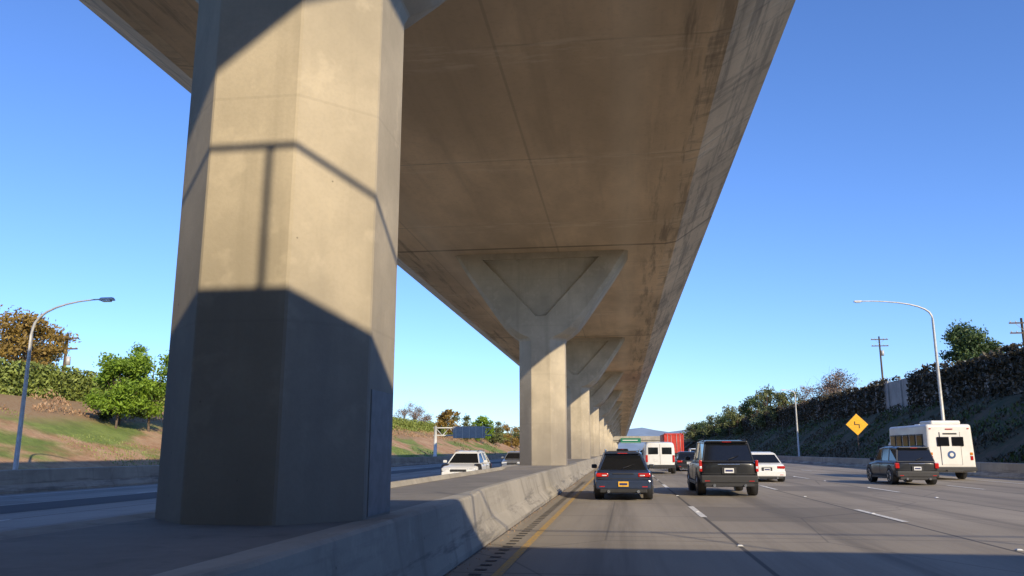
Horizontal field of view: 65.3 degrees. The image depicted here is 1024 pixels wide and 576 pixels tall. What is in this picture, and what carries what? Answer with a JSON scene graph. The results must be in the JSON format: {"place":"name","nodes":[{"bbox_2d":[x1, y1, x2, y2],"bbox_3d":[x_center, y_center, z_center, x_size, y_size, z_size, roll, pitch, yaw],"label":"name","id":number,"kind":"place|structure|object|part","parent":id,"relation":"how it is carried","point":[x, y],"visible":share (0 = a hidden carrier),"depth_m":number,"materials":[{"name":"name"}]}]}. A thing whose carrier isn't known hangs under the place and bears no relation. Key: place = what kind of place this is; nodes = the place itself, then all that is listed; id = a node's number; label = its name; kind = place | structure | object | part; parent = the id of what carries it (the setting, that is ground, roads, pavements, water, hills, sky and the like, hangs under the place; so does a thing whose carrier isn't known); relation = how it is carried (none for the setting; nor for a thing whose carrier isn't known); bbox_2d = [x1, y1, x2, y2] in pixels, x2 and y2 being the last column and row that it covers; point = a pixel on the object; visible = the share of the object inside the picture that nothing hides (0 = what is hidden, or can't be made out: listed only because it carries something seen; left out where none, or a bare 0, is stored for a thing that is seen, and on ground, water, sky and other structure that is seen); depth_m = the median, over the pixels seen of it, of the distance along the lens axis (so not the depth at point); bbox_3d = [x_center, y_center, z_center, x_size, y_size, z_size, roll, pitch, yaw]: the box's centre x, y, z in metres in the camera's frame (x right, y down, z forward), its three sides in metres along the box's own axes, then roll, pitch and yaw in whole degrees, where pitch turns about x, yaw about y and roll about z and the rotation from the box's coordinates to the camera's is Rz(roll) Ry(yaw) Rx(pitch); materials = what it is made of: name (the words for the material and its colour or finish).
{"place":"outdoors","nodes":[
{"label":"outdoors","id":0,"kind":"place"},
{"bbox_2d":[0,459,503,531],"bbox_3d":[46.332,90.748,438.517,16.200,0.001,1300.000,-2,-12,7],"label":"opposite freeway road","id":1,"kind":"structure","parent":0,"point":[23,520],"depth_m":22.71,"materials":[{"name":"grey asphalt"}]},
{"bbox_2d":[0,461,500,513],"bbox_3d":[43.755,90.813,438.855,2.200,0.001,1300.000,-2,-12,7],"label":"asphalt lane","id":2,"kind":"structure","parent":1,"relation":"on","point":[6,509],"depth_m":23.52,"materials":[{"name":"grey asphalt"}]},
{"bbox_2d":[0,459,501,520],"bbox_3d":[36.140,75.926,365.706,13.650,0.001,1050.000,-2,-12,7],"label":"opposite lane markings","id":3,"kind":"object","parent":1,"relation":"on","point":[143,492],"visible":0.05,"depth_m":29.77,"materials":[{"name":"white paint"}]},
{"bbox_2d":[441,450,491,474],"bbox_3d":[-2.219,8.853,39.872,2.200,1.527,4.852,-2,-12,7],"label":"white suv","id":4,"kind":"object","parent":1,"relation":"on","point":[462,461],"visible":0.68,"depth_m":39.08,"materials":[{"name":"paint"}]},
{"bbox_2d":[501,451,519,465],"bbox_3d":[0.295,13.560,62.766,2.140,1.431,4.852,-2,-12,7],"label":"silver sedan","id":5,"kind":"object","parent":1,"relation":"on","point":[512,458],"visible":0.41,"depth_m":61.66,"materials":[{"name":"paint"}]},
{"bbox_2d":[0,393,1023,469],"bbox_3d":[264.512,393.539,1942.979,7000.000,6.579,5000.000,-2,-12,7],"label":"ground terrain","id":6,"kind":"structure","parent":0,"point":[44,445],"depth_m":53.66,"materials":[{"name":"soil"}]},
{"bbox_2d":[0,304,81,370],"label":"golden tree","id":7,"kind":"object","parent":6,"relation":"on","point":[14,340],"visible":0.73,"depth_m":62.21,"materials":[{"name":"brown plant"}]},
{"bbox_2d":[23,339,68,366],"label":"golden tree","id":8,"kind":"object","parent":6,"relation":"on","point":[45,356],"visible":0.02,"depth_m":73.27,"materials":[{"name":"brown plant"}]},
{"bbox_2d":[12,297,114,469],"bbox_3d":[-17.824,4.143,31.646,3.684,7.598,0.440,-2,-12,7],"label":"street lamp","id":9,"kind":"object","parent":6,"relation":"on","point":[21,417],"visible":0.88,"depth_m":31.89,"materials":[{"name":"metal"}]},
{"bbox_2d":[62,333,78,371],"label":"utility pole","id":10,"kind":"object","parent":6,"relation":"on","point":[66,360],"visible":0.38,"depth_m":74.21,"materials":[{"name":"brown wood"}]},
{"bbox_2d":[79,350,162,428],"bbox_3d":[-27.354,7.087,55.263,4.810,5.868,4.959,-5,-12,22],"label":"young green tree","id":11,"kind":"object","parent":6,"relation":"on","point":[130,369],"visible":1,"depth_m":54.82,"materials":[{"name":"green plant"}]},
{"bbox_2d":[95,376,150,425],"bbox_3d":[-27.439,7.977,56.630,3.704,4.178,3.904,-11,-16,43],"label":"young green tree","id":12,"kind":"object","parent":6,"relation":"on","point":[105,415],"visible":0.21,"depth_m":56.53,"materials":[{"name":"green plant"}]},
{"bbox_2d":[127,341,168,431],"bbox_3d":[-26.066,7.395,58.653,5.396,6.897,4.590,2,-12,-8],"label":"young green tree","id":13,"kind":"object","parent":6,"relation":"on","point":[158,396],"visible":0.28,"depth_m":58.12,"materials":[{"name":"green plant"}]},
{"bbox_2d":[0,387,490,441],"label":"dry grass","id":14,"kind":"structure","parent":6,"relation":"on","point":[88,415],"depth_m":56.09,"materials":[{"name":"beige plant"}]},
{"bbox_2d":[0,454,506,494],"bbox_3d":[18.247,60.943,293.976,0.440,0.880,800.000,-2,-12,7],"label":"roadside barrier","id":15,"kind":"object","parent":6,"relation":"on","point":[15,481],"visible":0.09,"depth_m":32.43,"materials":[{"name":"concrete"}]},
{"bbox_2d":[0,357,512,439],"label":"hedge","id":16,"kind":"object","parent":6,"relation":"on","point":[6,369],"depth_m":58.27,"materials":[{"name":"green plant"}]},
{"bbox_2d":[0,455,601,575],"bbox_3d":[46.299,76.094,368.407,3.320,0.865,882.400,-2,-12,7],"label":"median barrier","id":17,"kind":"object","parent":6,"relation":"on","point":[439,525],"visible":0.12,"depth_m":7.34,"materials":[{"name":"concrete"}]},
{"bbox_2d":[79,0,795,525],"bbox_3d":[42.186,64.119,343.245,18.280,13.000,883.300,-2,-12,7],"label":"elevated viaduct","id":18,"kind":"object","parent":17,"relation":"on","point":[531,188],"visible":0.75,"depth_m":18.75,"materials":[{"name":"concrete"}]},
{"bbox_2d":[393,401,419,418],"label":"bare tree","id":19,"kind":"object","parent":6,"relation":"on","point":[405,412],"visible":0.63,"depth_m":157.66,"materials":[{"name":"brown plant"}]},
{"bbox_2d":[407,405,427,425],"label":"bare tree","id":20,"kind":"object","parent":6,"relation":"on","point":[417,412],"visible":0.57,"depth_m":165.37,"materials":[{"name":"brown plant"}]},
{"bbox_2d":[408,411,436,421],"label":"bare tree","id":21,"kind":"object","parent":6,"relation":"on","point":[429,417],"visible":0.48,"depth_m":176.20,"materials":[{"name":"brown plant"}]},
{"bbox_2d":[435,409,460,436],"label":"hillside tree","id":22,"kind":"object","parent":6,"relation":"on","point":[444,419],"visible":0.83,"depth_m":176.66,"materials":[{"name":"plant"}]},
{"bbox_2d":[392,428,517,456],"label":"slope shrubs","id":23,"kind":"object","parent":6,"relation":"on","point":[455,444],"visible":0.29,"depth_m":162.80,"materials":[{"name":"green plant"}]},
{"bbox_2d":[433,426,491,455],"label":"sign gantry","id":24,"kind":"object","parent":6,"relation":"on","point":[468,431],"visible":0.97,"depth_m":117.86,"materials":[{"name":"grey metal"}]},
{"bbox_2d":[451,415,474,440],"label":"hillside tree","id":25,"kind":"object","parent":6,"relation":"on","point":[466,420],"visible":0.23,"depth_m":190.76,"materials":[{"name":"green plant"}]},
{"bbox_2d":[471,415,497,443],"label":"hillside tree","id":26,"kind":"object","parent":6,"relation":"on","point":[484,420],"visible":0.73,"depth_m":203.41,"materials":[{"name":"green plant"}]},
{"bbox_2d":[485,421,504,444],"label":"hillside tree","id":27,"kind":"object","parent":6,"relation":"on","point":[494,438],"visible":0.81,"depth_m":220.10,"materials":[{"name":"green plant"}]},
{"bbox_2d":[501,421,519,446],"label":"hillside tree","id":28,"kind":"object","parent":6,"relation":"on","point":[515,441],"visible":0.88,"depth_m":244.02,"materials":[{"name":"plant"}]},
{"bbox_2d":[509,428,519,442],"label":"hillside tree","id":29,"kind":"object","parent":6,"relation":"on","point":[515,434],"visible":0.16,"depth_m":258.95,"materials":[{"name":"green plant"}]},
{"bbox_2d":[613,436,701,441],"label":"road overpass","id":30,"kind":"object","parent":6,"relation":"on","point":[643,438],"visible":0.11,"depth_m":319.86,"materials":[{"name":"concrete"}]},
{"bbox_2d":[621,438,640,442],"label":"overhead guide sign","id":31,"kind":"object","parent":30,"relation":"attached to","point":[630,440],"visible":1,"depth_m":319.62,"materials":[{"name":"green metal"}]},
{"bbox_2d":[684,422,701,441],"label":"hillside tree","id":32,"kind":"object","parent":6,"relation":"on","point":[693,434],"visible":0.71,"depth_m":313.81,"materials":[{"name":"green plant"}]},
{"bbox_2d":[689,420,712,441],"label":"hillside tree","id":33,"kind":"object","parent":6,"relation":"on","point":[699,426],"visible":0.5,"depth_m":288.80,"materials":[{"name":"green plant"}]},
{"bbox_2d":[701,414,721,436],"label":"hillside tree","id":34,"kind":"object","parent":6,"relation":"on","point":[711,427],"visible":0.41,"depth_m":257.97,"materials":[{"name":"green plant"}]},
{"bbox_2d":[714,407,739,436],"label":"hillside tree","id":35,"kind":"object","parent":6,"relation":"on","point":[721,418],"visible":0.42,"depth_m":235.69,"materials":[{"name":"green plant"}]},
{"bbox_2d":[720,404,747,435],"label":"hillside tree","id":36,"kind":"object","parent":6,"relation":"on","point":[733,421],"visible":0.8,"depth_m":212.77,"materials":[{"name":"green plant"}]},
{"bbox_2d":[738,395,771,419],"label":"hillside tree","id":37,"kind":"object","parent":6,"relation":"on","point":[752,401],"visible":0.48,"depth_m":195.75,"materials":[{"name":"green plant"}]},
{"bbox_2d":[747,384,781,428],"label":"hillside tree","id":38,"kind":"object","parent":6,"relation":"on","point":[766,397],"visible":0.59,"depth_m":180.49,"materials":[{"name":"green plant"}]},
{"bbox_2d":[767,388,801,420],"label":"hillside tree","id":39,"kind":"object","parent":6,"relation":"on","point":[782,400],"visible":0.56,"depth_m":164.65,"materials":[{"name":"green plant"}]},
{"bbox_2d":[781,389,799,455],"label":"street lamp","id":40,"kind":"object","parent":6,"relation":"on","point":[796,421],"visible":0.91,"depth_m":101.66,"materials":[{"name":"metal"}]},
{"bbox_2d":[789,379,837,413],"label":"bare tree","id":41,"kind":"object","parent":6,"relation":"on","point":[806,390],"visible":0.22,"depth_m":139.53,"materials":[{"name":"brown plant"}]},
{"bbox_2d":[808,367,861,412],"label":"bare tree","id":42,"kind":"object","parent":6,"relation":"on","point":[833,384],"visible":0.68,"depth_m":128.73,"materials":[{"name":"brown plant"}]},
{"bbox_2d":[684,386,1023,462],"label":"slope ground cover","id":43,"kind":"object","parent":6,"relation":"on","point":[975,440],"visible":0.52,"depth_m":82.44,"materials":[{"name":"green plant"}]},
{"bbox_2d":[845,414,868,457],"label":"warning sign","id":44,"kind":"object","parent":6,"relation":"on","point":[856,424],"visible":0.98,"depth_m":78.10,"materials":[{"name":"yellow metal"}]},
{"bbox_2d":[711,350,1023,435],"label":"retaining wall","id":45,"kind":"structure","parent":6,"relation":"on","point":[894,392],"depth_m":92.48,"materials":[{"name":"concrete"}]},
{"bbox_2d":[686,342,1023,437],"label":"ivy on wall","id":46,"kind":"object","parent":45,"relation":"attached to","point":[972,365],"visible":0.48,"depth_m":84.06,"materials":[{"name":"green plant"}]},
{"bbox_2d":[886,381,890,411],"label":"pilaster","id":47,"kind":"object","parent":45,"relation":"attached to","point":[888,394],"visible":0.57,"depth_m":96.78,"materials":[{"name":"concrete"}]},
{"bbox_2d":[898,378,903,409],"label":"pilaster","id":48,"kind":"object","parent":45,"relation":"attached to","point":[900,390],"visible":0.64,"depth_m":92.45,"materials":[{"name":"concrete"}]},
{"bbox_2d":[984,357,991,396],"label":"pilaster","id":49,"kind":"object","parent":45,"relation":"attached to","point":[987,375],"visible":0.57,"depth_m":70.59,"materials":[{"name":"concrete"}]},
{"bbox_2d":[1007,351,1016,394],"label":"pilaster","id":50,"kind":"object","parent":45,"relation":"attached to","point":[1015,392],"visible":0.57,"depth_m":65.99,"materials":[{"name":"concrete"}]},
{"bbox_2d":[871,336,888,378],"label":"utility pole","id":51,"kind":"object","parent":6,"relation":"on","point":[881,352],"visible":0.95,"depth_m":122.95,"materials":[{"name":"brown wood"}]},
{"bbox_2d":[853,300,944,420],"bbox_3d":[28.781,6.879,59.027,5.822,12.255,0.616,-2,-12,7],"label":"street lamp","id":52,"kind":"object","parent":6,"relation":"on","point":[937,370],"visible":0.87,"depth_m":59.02,"materials":[{"name":"metal"}]},
{"bbox_2d":[777,456,1023,479],"bbox_3d":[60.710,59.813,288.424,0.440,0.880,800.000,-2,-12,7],"label":"roadside barrier","id":53,"kind":"object","parent":6,"relation":"on","point":[1002,470],"visible":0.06,"depth_m":51.07,"materials":[{"name":"concrete"}]},
{"bbox_2d":[938,319,1004,362],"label":"round tree","id":54,"kind":"object","parent":6,"relation":"on","point":[965,342],"visible":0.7,"depth_m":81.79,"materials":[{"name":"green plant"}]},
{"bbox_2d":[1009,318,1023,346],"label":"utility pole","id":55,"kind":"object","parent":6,"relation":"on","point":[1021,322],"visible":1,"depth_m":79.20,"materials":[{"name":"brown wood"}]},
{"bbox_2d":[0,0,1023,432],"label":"sky","id":56,"kind":"structure","parent":0,"point":[879,156],"materials":[{"name":"blue"}]},
{"bbox_2d":[618,428,689,450],"bbox_3d":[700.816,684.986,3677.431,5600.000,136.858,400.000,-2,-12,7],"label":"distant hills","id":57,"kind":"structure","parent":0,"point":[639,432],"depth_m":3751.47,"materials":[{"name":"blue"}]},
{"bbox_2d":[443,462,1023,575],"bbox_3d":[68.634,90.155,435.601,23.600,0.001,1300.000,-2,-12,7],"label":"freeway road","id":58,"kind":"structure","parent":0,"point":[822,528],"depth_m":15.13,"materials":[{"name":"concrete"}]},
{"bbox_2d":[447,468,596,574],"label":"roadside litter","id":59,"kind":"object","parent":58,"relation":"on","point":[508,533],"visible":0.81,"depth_m":14.87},
{"bbox_2d":[468,484,582,574],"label":"rumble strip","id":60,"kind":"object","parent":58,"relation":"on","point":[512,543],"visible":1,"depth_m":12.31,"materials":[{"name":"asphalt"}]},
{"bbox_2d":[492,477,593,575],"bbox_3d":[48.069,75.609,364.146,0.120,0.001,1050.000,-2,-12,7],"label":"yellow edge line","id":61,"kind":"object","parent":58,"relation":"on","point":[507,564],"depth_m":13.39,"materials":[{"name":"paint"}]},
{"bbox_2d":[591,449,653,498],"bbox_3d":[3.722,6.197,26.818,2.140,1.527,4.952,-2,-12,7],"label":"blue suv","id":62,"kind":"object","parent":58,"relation":"on","point":[622,472],"visible":1,"depth_m":24.65,"materials":[{"name":"paint"}]},
{"bbox_2d":[641,442,675,473],"bbox_3d":[10.059,11.634,54.895,2.420,2.067,5.059,-2,-12,7],"label":"white van","id":63,"kind":"object","parent":58,"relation":"on","point":[659,455],"visible":0.73,"depth_m":52.59,"materials":[{"name":"paint"}]},
{"bbox_3d":[9.301,10.731,52.669,0.640,0.450,0.042,-2,-12,7],"label":"rear window","id":64,"kind":"part","parent":63,"relation":"part of","materials":[{"name":"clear glass"}]},
{"bbox_3d":[10.173,10.708,52.555,0.640,0.450,0.042,-2,-12,7],"label":"rear window","id":65,"kind":"part","parent":63,"relation":"part of","materials":[{"name":"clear glass"}]},
{"bbox_2d":[660,433,683,456],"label":"container truck","id":66,"kind":"object","parent":58,"relation":"on","point":[676,440],"visible":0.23,"depth_m":104.30,"materials":[{"name":"metal"}]},
{"bbox_2d":[675,451,694,470],"bbox_3d":[13.462,13.337,61.669,2.190,1.431,4.852,-2,-12,7],"label":"dark sedan","id":67,"kind":"object","parent":58,"relation":"on","point":[681,462],"visible":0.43,"depth_m":59.95,"materials":[{"name":"paint"}]},
{"bbox_2d":[685,439,758,494],"bbox_3d":[7.561,6.477,29.121,2.340,1.897,5.352,-2,-12,7],"label":"black suv","id":68,"kind":"object","parent":58,"relation":"on","point":[722,463],"visible":1,"depth_m":26.86,"materials":[{"name":"paint"}]},
{"bbox_2d":[751,452,785,481],"bbox_3d":[12.674,9.144,41.060,2.190,1.431,4.952,-2,-12,7],"label":"white sedan","id":69,"kind":"object","parent":58,"relation":"on","point":[770,466],"visible":0.54,"depth_m":38.79,"materials":[{"name":"paint"}]},
{"bbox_2d":[652,464,1020,521],"bbox_3d":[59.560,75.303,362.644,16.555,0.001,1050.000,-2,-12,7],"label":"lane markings","id":70,"kind":"object","parent":58,"relation":"on","point":[694,509],"visible":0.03,"depth_m":20.67,"materials":[{"name":"white paint"}]},
{"bbox_2d":[676,486,1023,550],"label":"pavement markers","id":71,"kind":"object","parent":58,"relation":"on","point":[870,513],"visible":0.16,"depth_m":19.29,"materials":[{"name":"white plastic"}]},
{"bbox_2d":[867,445,938,484],"bbox_3d":[18.195,8.279,37.551,2.240,1.727,4.852,-2,-12,7],"label":"black suv","id":72,"kind":"object","parent":58,"relation":"on","point":[892,464],"visible":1,"depth_m":35.66,"materials":[{"name":"paint"}]},
{"bbox_2d":[878,420,977,478],"bbox_3d":[23.392,9.204,45.440,2.960,3.060,7.900,-1,-12,6],"label":"shuttle bus","id":73,"kind":"object","parent":58,"relation":"on","point":[949,444],"visible":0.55,"depth_m":42.02,"materials":[{"name":"white paint"}]},
{"bbox_3d":[22.337,9.067,46.824,0.040,0.720,0.720,-1,-12,6],"label":"side window","id":74,"kind":"part","parent":73,"relation":"part of","materials":[{"name":"brown glass"}]},
{"bbox_3d":[22.236,8.879,45.899,0.040,0.720,0.720,-1,-12,6],"label":"side window","id":75,"kind":"part","parent":73,"relation":"part of","materials":[{"name":"brown glass"}]},
{"bbox_3d":[22.130,8.681,44.924,0.040,0.720,0.720,-1,-12,6],"label":"side window","id":76,"kind":"part","parent":73,"relation":"part of","materials":[{"name":"brown glass"}]},
{"bbox_3d":[22.023,8.482,43.950,0.040,0.720,0.720,-1,-12,6],"label":"side window","id":77,"kind":"part","parent":73,"relation":"part of","materials":[{"name":"brown glass"}]},
{"bbox_3d":[21.917,8.284,42.975,0.040,0.720,0.720,-1,-12,6],"label":"side window","id":78,"kind":"part","parent":73,"relation":"part of","materials":[{"name":"brown glass"}]},
{"bbox_3d":[22.644,8.063,41.990,0.600,0.480,0.034,-1,-12,6],"label":"rear window","id":79,"kind":"part","parent":73,"relation":"part of","materials":[{"name":"black glass"}]},
{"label":"rear window","id":80,"kind":"part","parent":73,"relation":"part of","materials":[{"name":"black glass"}]}
]}

